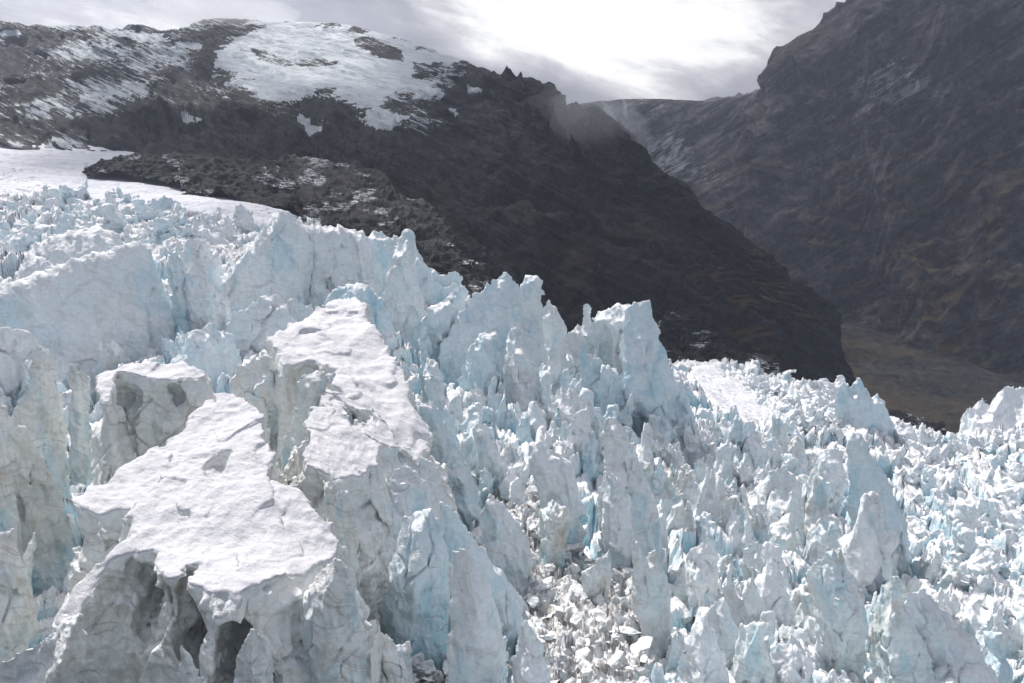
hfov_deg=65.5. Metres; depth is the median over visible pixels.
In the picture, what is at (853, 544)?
serac
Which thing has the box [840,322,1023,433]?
valley slope
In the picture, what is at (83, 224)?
ice lump
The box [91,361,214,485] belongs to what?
ice block
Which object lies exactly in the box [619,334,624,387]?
ice pinnacle
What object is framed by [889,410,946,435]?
rock hummock
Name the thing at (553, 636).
ice chunk
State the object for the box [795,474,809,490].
serac
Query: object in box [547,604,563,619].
ice chunk
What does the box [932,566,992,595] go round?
ice hump
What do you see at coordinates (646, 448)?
serac
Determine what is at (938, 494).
ice hump
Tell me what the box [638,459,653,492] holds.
serac
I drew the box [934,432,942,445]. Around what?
serac
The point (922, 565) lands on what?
ice hump
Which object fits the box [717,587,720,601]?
serac
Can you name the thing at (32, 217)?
ice lump
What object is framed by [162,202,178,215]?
ice lump
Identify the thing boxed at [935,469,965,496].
ice hump
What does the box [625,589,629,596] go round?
ice chunk
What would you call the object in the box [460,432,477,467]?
serac
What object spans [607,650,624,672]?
ice chunk
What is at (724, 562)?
serac
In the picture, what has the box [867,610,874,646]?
serac
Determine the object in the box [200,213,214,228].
ice lump
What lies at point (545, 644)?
ice chunk
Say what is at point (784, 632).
ice block
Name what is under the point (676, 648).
serac
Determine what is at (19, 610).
serac
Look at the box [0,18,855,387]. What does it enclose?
mountain
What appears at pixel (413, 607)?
ice pillar
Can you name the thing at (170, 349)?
serac
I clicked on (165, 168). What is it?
rock step
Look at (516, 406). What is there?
serac
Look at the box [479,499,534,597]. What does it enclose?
ice slab
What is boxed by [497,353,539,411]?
serac
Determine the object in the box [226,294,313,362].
ice slab
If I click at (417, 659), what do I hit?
ice chunk
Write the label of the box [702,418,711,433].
serac
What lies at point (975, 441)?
ice hump
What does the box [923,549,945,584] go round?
serac
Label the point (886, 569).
serac
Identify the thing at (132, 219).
ice lump
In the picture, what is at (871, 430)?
ice lump
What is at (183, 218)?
ice lump
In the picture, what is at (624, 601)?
ice chunk
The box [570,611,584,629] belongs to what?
ice chunk
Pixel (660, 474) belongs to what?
ice fin
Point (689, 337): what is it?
rock knoll
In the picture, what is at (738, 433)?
serac
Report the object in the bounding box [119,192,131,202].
ice lump
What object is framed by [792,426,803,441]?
serac
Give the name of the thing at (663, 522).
serac
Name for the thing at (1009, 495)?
ice hump
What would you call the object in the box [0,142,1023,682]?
glacier
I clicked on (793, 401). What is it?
ice lump
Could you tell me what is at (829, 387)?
ice lump
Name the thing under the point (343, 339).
ice ridge
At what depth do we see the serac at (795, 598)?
134.49 m
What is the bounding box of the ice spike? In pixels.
[178,646,205,682]
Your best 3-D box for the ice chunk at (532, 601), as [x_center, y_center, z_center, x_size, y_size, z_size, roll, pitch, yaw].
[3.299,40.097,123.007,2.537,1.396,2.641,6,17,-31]
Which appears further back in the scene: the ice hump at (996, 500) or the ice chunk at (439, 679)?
the ice hump at (996, 500)
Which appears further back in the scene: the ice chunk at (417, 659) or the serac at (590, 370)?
the serac at (590, 370)
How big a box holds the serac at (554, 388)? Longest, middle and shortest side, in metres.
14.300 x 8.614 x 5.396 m
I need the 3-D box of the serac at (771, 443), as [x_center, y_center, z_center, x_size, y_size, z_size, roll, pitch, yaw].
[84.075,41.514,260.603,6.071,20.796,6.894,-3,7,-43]
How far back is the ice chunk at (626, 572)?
143.84 m
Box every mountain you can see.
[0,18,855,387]
[580,0,1023,378]
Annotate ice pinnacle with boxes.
[13,345,72,500]
[66,363,93,485]
[566,304,594,381]
[595,418,665,568]
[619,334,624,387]
[684,531,719,614]
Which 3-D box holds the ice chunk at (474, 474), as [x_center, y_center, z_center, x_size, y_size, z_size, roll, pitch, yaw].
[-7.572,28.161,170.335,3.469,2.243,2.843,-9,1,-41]
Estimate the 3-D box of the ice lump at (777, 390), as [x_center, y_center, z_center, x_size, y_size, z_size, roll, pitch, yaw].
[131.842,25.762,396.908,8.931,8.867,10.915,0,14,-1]
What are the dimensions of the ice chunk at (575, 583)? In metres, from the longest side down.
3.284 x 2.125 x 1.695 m
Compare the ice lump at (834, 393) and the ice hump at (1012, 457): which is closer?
the ice hump at (1012, 457)
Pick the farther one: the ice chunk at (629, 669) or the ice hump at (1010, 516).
the ice hump at (1010, 516)
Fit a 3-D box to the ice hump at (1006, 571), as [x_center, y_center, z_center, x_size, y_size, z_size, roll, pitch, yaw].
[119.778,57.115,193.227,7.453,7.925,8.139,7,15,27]
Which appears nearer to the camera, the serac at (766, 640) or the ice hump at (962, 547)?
the serac at (766, 640)
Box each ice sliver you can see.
[22,532,39,642]
[167,248,190,335]
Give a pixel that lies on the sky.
(591, 50)
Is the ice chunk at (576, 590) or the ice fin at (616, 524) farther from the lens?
the ice fin at (616, 524)
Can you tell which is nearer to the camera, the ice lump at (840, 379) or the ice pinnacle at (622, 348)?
the ice pinnacle at (622, 348)
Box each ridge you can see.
[258,297,456,600]
[706,88,759,99]
[904,588,998,682]
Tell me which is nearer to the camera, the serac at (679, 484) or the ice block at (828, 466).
the serac at (679, 484)
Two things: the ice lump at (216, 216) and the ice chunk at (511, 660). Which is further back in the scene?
the ice lump at (216, 216)
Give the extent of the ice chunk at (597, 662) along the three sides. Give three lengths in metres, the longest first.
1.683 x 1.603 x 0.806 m
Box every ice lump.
[0,210,5,219]
[0,221,9,238]
[0,222,36,252]
[0,236,15,254]
[6,200,21,212]
[13,192,24,201]
[17,201,26,207]
[19,194,44,205]
[21,209,37,226]
[28,208,41,216]
[33,224,51,242]
[41,197,61,212]
[43,185,65,210]
[52,214,75,234]
[58,185,74,203]
[63,203,82,219]
[66,195,84,211]
[73,176,89,200]
[74,221,94,229]
[80,212,95,223]
[81,207,90,219]
[89,206,101,218]
[92,198,101,205]
[98,201,128,233]
[103,191,118,211]
[105,186,122,197]
[118,206,135,215]
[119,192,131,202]
[123,226,138,243]
[125,216,138,225]
[130,194,153,221]
[137,223,153,237]
[139,234,157,244]
[145,194,172,210]
[146,217,176,243]
[152,210,164,219]
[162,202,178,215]
[163,208,179,236]
[168,236,183,251]
[172,200,182,208]
[178,207,188,225]
[178,223,192,238]
[190,213,200,224]
[191,216,229,245]
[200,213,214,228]
[210,207,221,227]
[219,215,235,241]
[231,204,259,232]
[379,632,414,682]
[747,373,758,390]
[748,364,758,375]
[755,381,770,396]
[758,375,768,382]
[766,390,773,398]
[769,384,782,396]
[775,372,783,379]
[779,398,793,412]
[782,369,795,381]
[784,405,802,425]
[785,396,800,405]
[796,391,808,398]
[796,412,808,426]
[803,379,823,390]
[803,400,811,405]
[805,403,816,417]
[805,410,823,434]
[808,388,815,399]
[811,390,834,407]
[815,425,836,441]
[817,378,835,387]
[820,405,827,415]
[821,416,842,428]
[823,408,834,419]
[824,383,834,394]
[830,420,844,445]
[831,388,838,398]
[831,417,851,427]
[834,375,848,389]
[844,425,851,436]
[869,428,884,442]
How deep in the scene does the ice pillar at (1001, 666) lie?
108.36 m
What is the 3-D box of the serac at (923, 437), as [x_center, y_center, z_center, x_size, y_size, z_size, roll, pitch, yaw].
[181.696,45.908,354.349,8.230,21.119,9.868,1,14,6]
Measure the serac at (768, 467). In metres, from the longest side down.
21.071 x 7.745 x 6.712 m
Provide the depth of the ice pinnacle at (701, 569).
132.25 m
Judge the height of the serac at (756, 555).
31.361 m
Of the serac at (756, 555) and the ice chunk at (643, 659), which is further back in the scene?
the serac at (756, 555)
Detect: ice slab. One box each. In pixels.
[0,241,175,384]
[0,327,81,397]
[14,224,125,280]
[170,323,241,392]
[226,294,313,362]
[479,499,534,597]
[537,499,571,572]
[663,398,671,423]
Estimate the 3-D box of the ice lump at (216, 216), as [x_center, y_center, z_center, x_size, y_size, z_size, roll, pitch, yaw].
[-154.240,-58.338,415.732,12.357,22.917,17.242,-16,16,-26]
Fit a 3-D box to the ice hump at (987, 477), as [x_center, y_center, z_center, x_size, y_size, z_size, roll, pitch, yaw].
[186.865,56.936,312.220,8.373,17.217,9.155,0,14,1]
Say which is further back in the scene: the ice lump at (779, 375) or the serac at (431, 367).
the ice lump at (779, 375)
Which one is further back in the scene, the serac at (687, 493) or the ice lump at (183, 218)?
the ice lump at (183, 218)
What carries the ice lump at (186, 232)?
on the glacier
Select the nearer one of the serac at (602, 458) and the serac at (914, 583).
the serac at (914, 583)
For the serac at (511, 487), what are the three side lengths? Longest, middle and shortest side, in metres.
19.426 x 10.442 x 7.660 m
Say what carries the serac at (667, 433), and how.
on the glacier
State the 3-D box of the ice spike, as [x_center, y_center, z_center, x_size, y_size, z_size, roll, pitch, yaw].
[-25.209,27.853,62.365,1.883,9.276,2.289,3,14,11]
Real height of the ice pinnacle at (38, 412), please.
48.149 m
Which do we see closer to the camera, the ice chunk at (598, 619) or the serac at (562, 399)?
the ice chunk at (598, 619)
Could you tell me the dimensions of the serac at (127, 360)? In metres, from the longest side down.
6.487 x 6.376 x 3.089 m
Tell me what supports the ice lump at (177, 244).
on the glacier
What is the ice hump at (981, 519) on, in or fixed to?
on the glacier
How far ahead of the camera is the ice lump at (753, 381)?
405.58 m
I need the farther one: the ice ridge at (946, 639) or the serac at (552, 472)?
the serac at (552, 472)
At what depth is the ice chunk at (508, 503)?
159.01 m
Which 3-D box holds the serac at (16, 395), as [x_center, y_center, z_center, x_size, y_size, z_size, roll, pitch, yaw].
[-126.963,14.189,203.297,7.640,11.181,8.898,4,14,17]
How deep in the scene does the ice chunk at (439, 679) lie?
90.67 m
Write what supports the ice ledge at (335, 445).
on the glacier
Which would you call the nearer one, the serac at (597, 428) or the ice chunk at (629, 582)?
the ice chunk at (629, 582)
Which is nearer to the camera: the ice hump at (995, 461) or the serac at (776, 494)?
the serac at (776, 494)
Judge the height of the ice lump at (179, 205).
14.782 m
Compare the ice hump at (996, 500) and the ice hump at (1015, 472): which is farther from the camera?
the ice hump at (1015, 472)
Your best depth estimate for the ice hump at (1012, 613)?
144.25 m
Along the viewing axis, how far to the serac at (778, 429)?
267.50 m
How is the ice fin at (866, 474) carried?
on the glacier
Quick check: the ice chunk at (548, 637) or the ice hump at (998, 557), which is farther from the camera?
the ice hump at (998, 557)
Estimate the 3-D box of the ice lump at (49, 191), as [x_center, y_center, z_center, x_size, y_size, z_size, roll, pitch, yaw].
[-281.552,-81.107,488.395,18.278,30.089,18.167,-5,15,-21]
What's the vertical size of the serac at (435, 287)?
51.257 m
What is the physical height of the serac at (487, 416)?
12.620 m
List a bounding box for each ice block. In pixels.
[52,473,381,682]
[64,393,296,600]
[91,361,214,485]
[776,624,810,644]
[806,447,846,515]
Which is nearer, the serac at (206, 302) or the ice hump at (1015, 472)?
the serac at (206, 302)
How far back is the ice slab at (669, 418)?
244.85 m
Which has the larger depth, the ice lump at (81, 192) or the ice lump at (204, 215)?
the ice lump at (81, 192)
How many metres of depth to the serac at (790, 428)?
301.11 m
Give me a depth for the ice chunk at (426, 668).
91.73 m
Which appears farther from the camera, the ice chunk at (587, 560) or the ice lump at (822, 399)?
the ice lump at (822, 399)
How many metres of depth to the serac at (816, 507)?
198.66 m
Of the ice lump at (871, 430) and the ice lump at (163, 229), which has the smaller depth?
the ice lump at (871, 430)
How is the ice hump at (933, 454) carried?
on the glacier
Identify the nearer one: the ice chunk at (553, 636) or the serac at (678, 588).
the ice chunk at (553, 636)
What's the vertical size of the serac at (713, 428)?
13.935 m
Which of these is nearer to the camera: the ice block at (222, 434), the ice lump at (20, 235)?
the ice block at (222, 434)
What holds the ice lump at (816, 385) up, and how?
on the glacier
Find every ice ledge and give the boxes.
[283,406,396,623]
[317,389,402,479]
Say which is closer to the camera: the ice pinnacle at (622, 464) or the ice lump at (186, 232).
the ice pinnacle at (622, 464)
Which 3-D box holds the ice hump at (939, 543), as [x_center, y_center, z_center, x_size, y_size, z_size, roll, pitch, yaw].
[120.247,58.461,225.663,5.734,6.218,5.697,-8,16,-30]
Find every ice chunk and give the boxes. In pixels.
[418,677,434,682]
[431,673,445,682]
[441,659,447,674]
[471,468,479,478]
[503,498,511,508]
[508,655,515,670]
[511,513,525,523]
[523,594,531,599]
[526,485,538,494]
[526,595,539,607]
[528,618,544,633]
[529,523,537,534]
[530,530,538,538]
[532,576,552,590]
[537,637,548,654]
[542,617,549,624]
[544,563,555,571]
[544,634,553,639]
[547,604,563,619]
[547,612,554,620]
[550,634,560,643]
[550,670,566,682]
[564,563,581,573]
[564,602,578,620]
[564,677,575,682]
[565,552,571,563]
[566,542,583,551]
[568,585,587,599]
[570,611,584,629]
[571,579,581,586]
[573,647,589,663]
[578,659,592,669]
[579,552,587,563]
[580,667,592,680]
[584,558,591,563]
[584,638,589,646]
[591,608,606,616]
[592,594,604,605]
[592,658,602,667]
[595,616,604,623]
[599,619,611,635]
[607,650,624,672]
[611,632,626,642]
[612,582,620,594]
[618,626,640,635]
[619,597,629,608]
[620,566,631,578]
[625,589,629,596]
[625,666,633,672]
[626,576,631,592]
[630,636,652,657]
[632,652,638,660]
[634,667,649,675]
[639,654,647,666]
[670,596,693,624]
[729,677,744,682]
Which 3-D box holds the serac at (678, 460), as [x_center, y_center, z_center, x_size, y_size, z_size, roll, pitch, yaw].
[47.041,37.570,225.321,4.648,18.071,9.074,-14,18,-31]
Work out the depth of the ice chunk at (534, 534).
149.97 m
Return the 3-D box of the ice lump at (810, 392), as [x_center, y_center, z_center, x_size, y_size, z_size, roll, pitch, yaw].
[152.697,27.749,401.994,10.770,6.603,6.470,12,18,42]
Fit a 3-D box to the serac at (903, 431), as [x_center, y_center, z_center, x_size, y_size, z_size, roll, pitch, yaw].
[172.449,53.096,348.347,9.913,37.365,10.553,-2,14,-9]
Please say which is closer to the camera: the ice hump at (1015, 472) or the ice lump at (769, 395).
the ice hump at (1015, 472)
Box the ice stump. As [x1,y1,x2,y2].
[233,628,276,682]
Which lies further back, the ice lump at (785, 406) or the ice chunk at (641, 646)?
the ice lump at (785, 406)
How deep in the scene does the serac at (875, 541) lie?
161.98 m
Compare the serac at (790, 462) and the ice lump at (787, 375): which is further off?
the ice lump at (787, 375)
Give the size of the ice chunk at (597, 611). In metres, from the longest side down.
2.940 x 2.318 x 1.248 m
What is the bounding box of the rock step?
[82,152,279,184]
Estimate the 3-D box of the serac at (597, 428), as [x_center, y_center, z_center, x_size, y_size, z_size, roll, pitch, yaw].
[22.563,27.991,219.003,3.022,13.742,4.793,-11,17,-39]
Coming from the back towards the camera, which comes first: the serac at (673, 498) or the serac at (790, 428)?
the serac at (790, 428)
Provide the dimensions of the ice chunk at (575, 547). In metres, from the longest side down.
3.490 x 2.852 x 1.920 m
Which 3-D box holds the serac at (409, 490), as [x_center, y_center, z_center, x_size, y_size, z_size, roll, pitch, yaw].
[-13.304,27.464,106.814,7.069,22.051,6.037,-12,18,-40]
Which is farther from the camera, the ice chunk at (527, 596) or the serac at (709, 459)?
the serac at (709, 459)
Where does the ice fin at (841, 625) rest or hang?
on the glacier
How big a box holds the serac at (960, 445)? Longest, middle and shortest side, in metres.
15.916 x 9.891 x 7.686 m
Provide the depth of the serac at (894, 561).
193.40 m
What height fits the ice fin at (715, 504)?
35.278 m
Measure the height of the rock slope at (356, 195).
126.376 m
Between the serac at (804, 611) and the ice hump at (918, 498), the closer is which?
the serac at (804, 611)
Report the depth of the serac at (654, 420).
235.95 m
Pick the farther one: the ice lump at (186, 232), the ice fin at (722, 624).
the ice lump at (186, 232)
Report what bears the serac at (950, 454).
on the glacier
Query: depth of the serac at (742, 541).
176.01 m
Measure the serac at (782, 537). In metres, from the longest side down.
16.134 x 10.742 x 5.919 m
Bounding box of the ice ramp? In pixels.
[0,613,105,682]
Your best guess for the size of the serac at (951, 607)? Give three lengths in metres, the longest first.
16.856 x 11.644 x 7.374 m
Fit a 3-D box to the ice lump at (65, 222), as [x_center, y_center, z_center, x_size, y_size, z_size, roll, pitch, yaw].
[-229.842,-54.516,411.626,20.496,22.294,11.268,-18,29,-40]
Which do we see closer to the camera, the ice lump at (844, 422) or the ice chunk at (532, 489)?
the ice chunk at (532, 489)
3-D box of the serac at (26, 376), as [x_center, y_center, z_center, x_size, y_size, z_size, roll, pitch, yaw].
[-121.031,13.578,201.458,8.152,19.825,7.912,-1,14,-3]
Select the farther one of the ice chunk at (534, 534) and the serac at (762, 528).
the serac at (762, 528)
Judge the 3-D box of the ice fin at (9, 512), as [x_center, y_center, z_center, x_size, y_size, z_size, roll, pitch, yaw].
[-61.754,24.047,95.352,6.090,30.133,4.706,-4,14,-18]
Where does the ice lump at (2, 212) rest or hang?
on the glacier
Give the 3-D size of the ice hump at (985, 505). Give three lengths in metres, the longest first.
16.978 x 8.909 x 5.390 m
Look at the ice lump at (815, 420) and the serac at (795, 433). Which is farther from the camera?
the ice lump at (815, 420)
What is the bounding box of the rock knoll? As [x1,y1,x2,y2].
[657,312,781,376]
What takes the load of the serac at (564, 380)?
on the glacier
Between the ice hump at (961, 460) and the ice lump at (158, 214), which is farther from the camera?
the ice lump at (158, 214)
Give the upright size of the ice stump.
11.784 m
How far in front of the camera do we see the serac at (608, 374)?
237.56 m
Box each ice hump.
[893,467,905,479]
[896,444,905,466]
[902,472,919,488]
[902,493,923,508]
[904,439,919,451]
[906,516,926,538]
[910,461,923,481]
[919,464,935,496]
[919,515,931,529]
[919,557,943,578]
[922,486,948,508]
[924,444,941,464]
[926,538,946,548]
[931,457,946,473]
[931,528,939,539]
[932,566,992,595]
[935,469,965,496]
[940,438,954,466]
[941,562,968,581]
[946,503,980,530]
[946,519,978,564]
[955,455,972,464]
[963,435,986,449]
[966,544,999,576]
[976,453,1007,472]
[977,497,997,528]
[977,498,1002,505]
[978,467,994,485]
[978,513,986,521]
[983,429,1003,455]
[986,425,992,434]
[986,564,1013,597]
[990,544,1006,563]
[994,495,1023,532]
[995,478,1022,505]
[998,560,1020,581]
[1000,529,1019,545]
[1001,489,1020,506]
[1003,425,1023,449]
[1003,608,1023,619]
[1006,451,1022,466]
[1007,462,1023,481]
[1013,586,1023,602]
[1016,525,1023,537]
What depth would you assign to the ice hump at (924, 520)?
251.37 m
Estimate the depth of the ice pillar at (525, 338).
246.61 m
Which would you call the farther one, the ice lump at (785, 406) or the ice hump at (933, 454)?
the ice lump at (785, 406)
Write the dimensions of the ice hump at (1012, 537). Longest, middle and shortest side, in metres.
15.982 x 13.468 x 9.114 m
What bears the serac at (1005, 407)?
on the glacier
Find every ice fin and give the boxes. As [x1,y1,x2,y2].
[0,430,23,564]
[420,372,460,449]
[438,272,519,386]
[446,548,508,682]
[457,331,499,396]
[472,424,508,489]
[512,620,550,682]
[601,471,634,570]
[651,457,681,503]
[696,459,730,527]
[707,597,738,670]
[806,548,868,682]
[843,432,911,577]
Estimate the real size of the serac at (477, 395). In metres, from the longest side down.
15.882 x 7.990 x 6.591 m
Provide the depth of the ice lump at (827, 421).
342.70 m
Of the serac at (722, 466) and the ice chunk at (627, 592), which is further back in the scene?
the serac at (722, 466)
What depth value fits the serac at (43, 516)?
101.66 m
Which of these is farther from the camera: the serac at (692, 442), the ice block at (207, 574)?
the serac at (692, 442)
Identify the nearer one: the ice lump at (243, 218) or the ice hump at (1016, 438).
the ice hump at (1016, 438)
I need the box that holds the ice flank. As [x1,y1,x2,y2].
[397,447,452,509]
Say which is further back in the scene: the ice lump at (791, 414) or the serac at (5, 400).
the ice lump at (791, 414)
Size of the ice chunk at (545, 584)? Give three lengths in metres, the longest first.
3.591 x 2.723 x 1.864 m
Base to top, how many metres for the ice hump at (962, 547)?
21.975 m
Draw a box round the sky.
[0,0,845,104]
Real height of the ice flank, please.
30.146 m
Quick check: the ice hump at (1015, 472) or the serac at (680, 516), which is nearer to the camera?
the serac at (680, 516)
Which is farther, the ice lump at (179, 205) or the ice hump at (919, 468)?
the ice lump at (179, 205)
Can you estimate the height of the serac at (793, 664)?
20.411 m
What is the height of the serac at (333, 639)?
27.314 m
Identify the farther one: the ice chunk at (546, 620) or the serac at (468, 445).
the serac at (468, 445)
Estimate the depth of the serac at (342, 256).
273.19 m
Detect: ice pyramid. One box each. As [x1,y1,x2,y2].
[741,430,775,477]
[754,556,795,627]
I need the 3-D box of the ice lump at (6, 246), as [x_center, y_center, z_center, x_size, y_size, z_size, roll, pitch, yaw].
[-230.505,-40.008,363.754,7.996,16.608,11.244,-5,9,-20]
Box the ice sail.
[581,550,612,600]
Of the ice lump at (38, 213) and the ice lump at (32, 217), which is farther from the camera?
the ice lump at (38, 213)
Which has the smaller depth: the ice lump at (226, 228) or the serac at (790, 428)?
the serac at (790, 428)
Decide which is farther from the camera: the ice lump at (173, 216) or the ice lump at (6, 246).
the ice lump at (173, 216)
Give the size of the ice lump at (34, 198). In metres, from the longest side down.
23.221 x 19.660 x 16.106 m
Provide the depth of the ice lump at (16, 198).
505.45 m
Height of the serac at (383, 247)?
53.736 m
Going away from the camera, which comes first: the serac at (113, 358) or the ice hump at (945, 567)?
the ice hump at (945, 567)
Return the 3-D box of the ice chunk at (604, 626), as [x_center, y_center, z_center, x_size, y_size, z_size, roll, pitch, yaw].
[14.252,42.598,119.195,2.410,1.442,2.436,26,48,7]
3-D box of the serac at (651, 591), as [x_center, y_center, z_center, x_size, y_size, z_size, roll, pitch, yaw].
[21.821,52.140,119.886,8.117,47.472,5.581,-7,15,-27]
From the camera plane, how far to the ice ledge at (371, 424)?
116.73 m
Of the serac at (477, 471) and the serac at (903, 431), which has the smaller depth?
the serac at (477, 471)
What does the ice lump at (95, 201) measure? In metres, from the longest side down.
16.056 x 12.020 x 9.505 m
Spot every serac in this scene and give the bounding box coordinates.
[0,388,13,415]
[0,400,75,597]
[0,528,39,662]
[10,388,18,404]
[13,360,31,406]
[54,380,68,394]
[92,337,125,387]
[123,355,130,363]
[147,348,157,357]
[158,357,164,363]
[161,328,185,363]
[179,238,223,290]
[185,266,231,331]
[218,209,313,310]
[230,355,277,447]
[299,223,380,310]
[299,558,367,682]
[323,479,360,592]
[324,283,401,348]
[368,230,398,294]
[387,466,432,520]
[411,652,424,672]
[414,252,462,304]
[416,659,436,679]
[418,285,468,392]
[420,358,443,402]
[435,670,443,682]
[447,393,462,423]
[454,420,459,434]
[454,421,466,437]
[459,402,482,435]
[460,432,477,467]
[470,382,486,406]
[475,464,479,486]
[478,467,494,503]
[482,406,492,427]
[487,371,506,429]
[496,372,503,392]
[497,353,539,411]
[498,452,529,506]
[510,402,520,431]
[515,411,530,445]
[527,401,546,440]
[528,441,586,560]
[539,363,552,430]
[541,300,569,384]
[548,385,597,460]
[548,420,558,442]
[551,377,558,394]
[554,407,568,440]
[558,368,570,389]
[567,407,589,453]
[569,398,584,411]
[570,378,602,429]
[579,343,625,415]
[579,431,598,481]
[590,303,630,375]
[593,365,619,401]
[593,420,602,463]
[595,407,603,427]
[600,428,603,463]
[603,404,618,420]
[616,394,634,427]
[623,300,695,443]
[624,426,640,445]
[631,541,672,658]
[636,423,657,471]
[638,414,668,461]
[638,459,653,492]
[652,479,680,517]
[657,428,670,457]
[657,504,667,559]
[662,442,682,466]
[664,631,685,674]
[666,500,693,535]
[669,466,693,492]
[670,445,685,474]
[671,426,683,450]
[671,567,687,606]
[674,612,729,682]
[679,464,697,507]
[683,416,704,468]
[691,456,705,474]
[691,464,715,528]
[695,448,703,462]
[695,512,716,545]
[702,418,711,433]
[705,432,716,453]
[705,454,713,470]
[707,443,715,463]
[708,424,720,441]
[713,444,736,506]
[716,438,725,446]
[717,554,739,582]
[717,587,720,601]
[719,483,756,541]
[720,564,766,627]
[725,506,755,558]
[726,415,748,451]
[730,451,754,488]
[731,621,788,682]
[733,453,747,471]
[734,577,741,597]
[739,561,760,582]
[742,541,782,581]
[746,467,804,545]
[753,467,764,483]
[754,509,770,544]
[758,611,777,651]
[764,459,771,476]
[764,635,771,653]
[766,414,787,467]
[767,437,777,469]
[768,525,797,553]
[769,641,815,682]
[781,453,802,475]
[785,417,794,443]
[788,436,807,471]
[790,583,813,615]
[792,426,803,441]
[794,590,814,633]
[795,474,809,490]
[796,475,841,556]
[803,521,828,566]
[807,616,816,644]
[819,669,851,682]
[834,378,894,440]
[838,491,898,604]
[844,538,874,596]
[864,667,879,682]
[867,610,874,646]
[869,576,935,682]
[881,556,891,579]
[891,553,898,575]
[894,420,918,446]
[898,576,921,592]
[917,423,933,446]
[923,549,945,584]
[924,431,934,446]
[931,663,956,682]
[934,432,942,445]
[934,558,963,584]
[937,588,960,619]
[940,435,951,459]
[947,449,955,458]
[952,434,968,458]
[956,386,1023,439]
[961,582,1008,635]
[975,605,1023,659]
[976,622,998,656]
[1015,613,1023,667]
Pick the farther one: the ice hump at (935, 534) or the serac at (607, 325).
the serac at (607, 325)
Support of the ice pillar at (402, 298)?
on the glacier
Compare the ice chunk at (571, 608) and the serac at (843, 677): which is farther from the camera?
the ice chunk at (571, 608)
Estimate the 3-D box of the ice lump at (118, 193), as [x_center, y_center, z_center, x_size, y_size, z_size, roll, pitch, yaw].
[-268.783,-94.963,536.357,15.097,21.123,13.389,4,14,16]
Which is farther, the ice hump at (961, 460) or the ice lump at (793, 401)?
the ice lump at (793, 401)
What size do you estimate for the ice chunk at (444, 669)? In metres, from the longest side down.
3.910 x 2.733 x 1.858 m
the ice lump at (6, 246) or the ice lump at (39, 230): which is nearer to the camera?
the ice lump at (6, 246)
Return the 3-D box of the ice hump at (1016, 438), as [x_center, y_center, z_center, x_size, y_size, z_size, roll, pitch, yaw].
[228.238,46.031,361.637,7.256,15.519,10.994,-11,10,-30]
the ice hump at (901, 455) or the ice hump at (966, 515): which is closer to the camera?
the ice hump at (966, 515)
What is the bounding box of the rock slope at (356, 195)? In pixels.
[179,154,491,297]
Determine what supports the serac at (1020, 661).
on the glacier
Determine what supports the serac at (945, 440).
on the glacier
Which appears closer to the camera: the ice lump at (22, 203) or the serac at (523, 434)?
the serac at (523, 434)
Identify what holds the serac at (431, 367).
on the glacier
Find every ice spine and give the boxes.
[419,400,481,528]
[439,501,524,654]
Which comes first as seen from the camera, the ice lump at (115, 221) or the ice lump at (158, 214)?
the ice lump at (115, 221)
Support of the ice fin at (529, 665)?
on the glacier
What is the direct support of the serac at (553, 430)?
on the glacier
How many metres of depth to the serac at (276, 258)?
263.59 m
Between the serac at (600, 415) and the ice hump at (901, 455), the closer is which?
the serac at (600, 415)
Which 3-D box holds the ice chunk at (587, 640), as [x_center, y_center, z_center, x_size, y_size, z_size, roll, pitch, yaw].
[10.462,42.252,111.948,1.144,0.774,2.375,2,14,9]
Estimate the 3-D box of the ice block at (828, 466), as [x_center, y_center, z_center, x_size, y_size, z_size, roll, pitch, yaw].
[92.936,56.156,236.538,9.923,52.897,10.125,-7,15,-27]
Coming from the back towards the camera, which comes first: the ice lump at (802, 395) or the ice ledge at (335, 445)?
the ice lump at (802, 395)
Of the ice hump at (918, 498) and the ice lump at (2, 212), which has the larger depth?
the ice lump at (2, 212)
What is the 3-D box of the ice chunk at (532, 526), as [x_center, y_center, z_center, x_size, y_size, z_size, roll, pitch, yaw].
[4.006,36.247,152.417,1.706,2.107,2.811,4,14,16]
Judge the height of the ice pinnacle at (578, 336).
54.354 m
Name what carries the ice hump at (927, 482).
on the glacier
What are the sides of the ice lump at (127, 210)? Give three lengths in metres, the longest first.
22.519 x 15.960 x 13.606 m
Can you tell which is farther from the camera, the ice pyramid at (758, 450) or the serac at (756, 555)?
the ice pyramid at (758, 450)
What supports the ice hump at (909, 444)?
on the glacier
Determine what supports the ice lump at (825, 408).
on the glacier
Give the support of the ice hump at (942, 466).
on the glacier
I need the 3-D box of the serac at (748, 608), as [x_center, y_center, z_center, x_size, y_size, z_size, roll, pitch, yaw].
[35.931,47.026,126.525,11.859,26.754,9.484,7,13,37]
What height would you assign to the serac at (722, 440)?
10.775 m
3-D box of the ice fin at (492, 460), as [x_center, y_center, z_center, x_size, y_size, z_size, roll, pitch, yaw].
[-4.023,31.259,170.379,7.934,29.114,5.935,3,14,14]
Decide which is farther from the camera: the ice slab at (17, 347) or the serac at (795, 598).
the ice slab at (17, 347)
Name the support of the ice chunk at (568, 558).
on the glacier
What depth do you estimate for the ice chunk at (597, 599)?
127.97 m
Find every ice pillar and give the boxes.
[281,370,335,471]
[377,508,451,676]
[380,229,425,355]
[384,499,402,540]
[503,275,546,373]
[983,630,1013,682]
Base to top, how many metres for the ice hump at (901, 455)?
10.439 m
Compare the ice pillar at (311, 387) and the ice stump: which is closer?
the ice stump

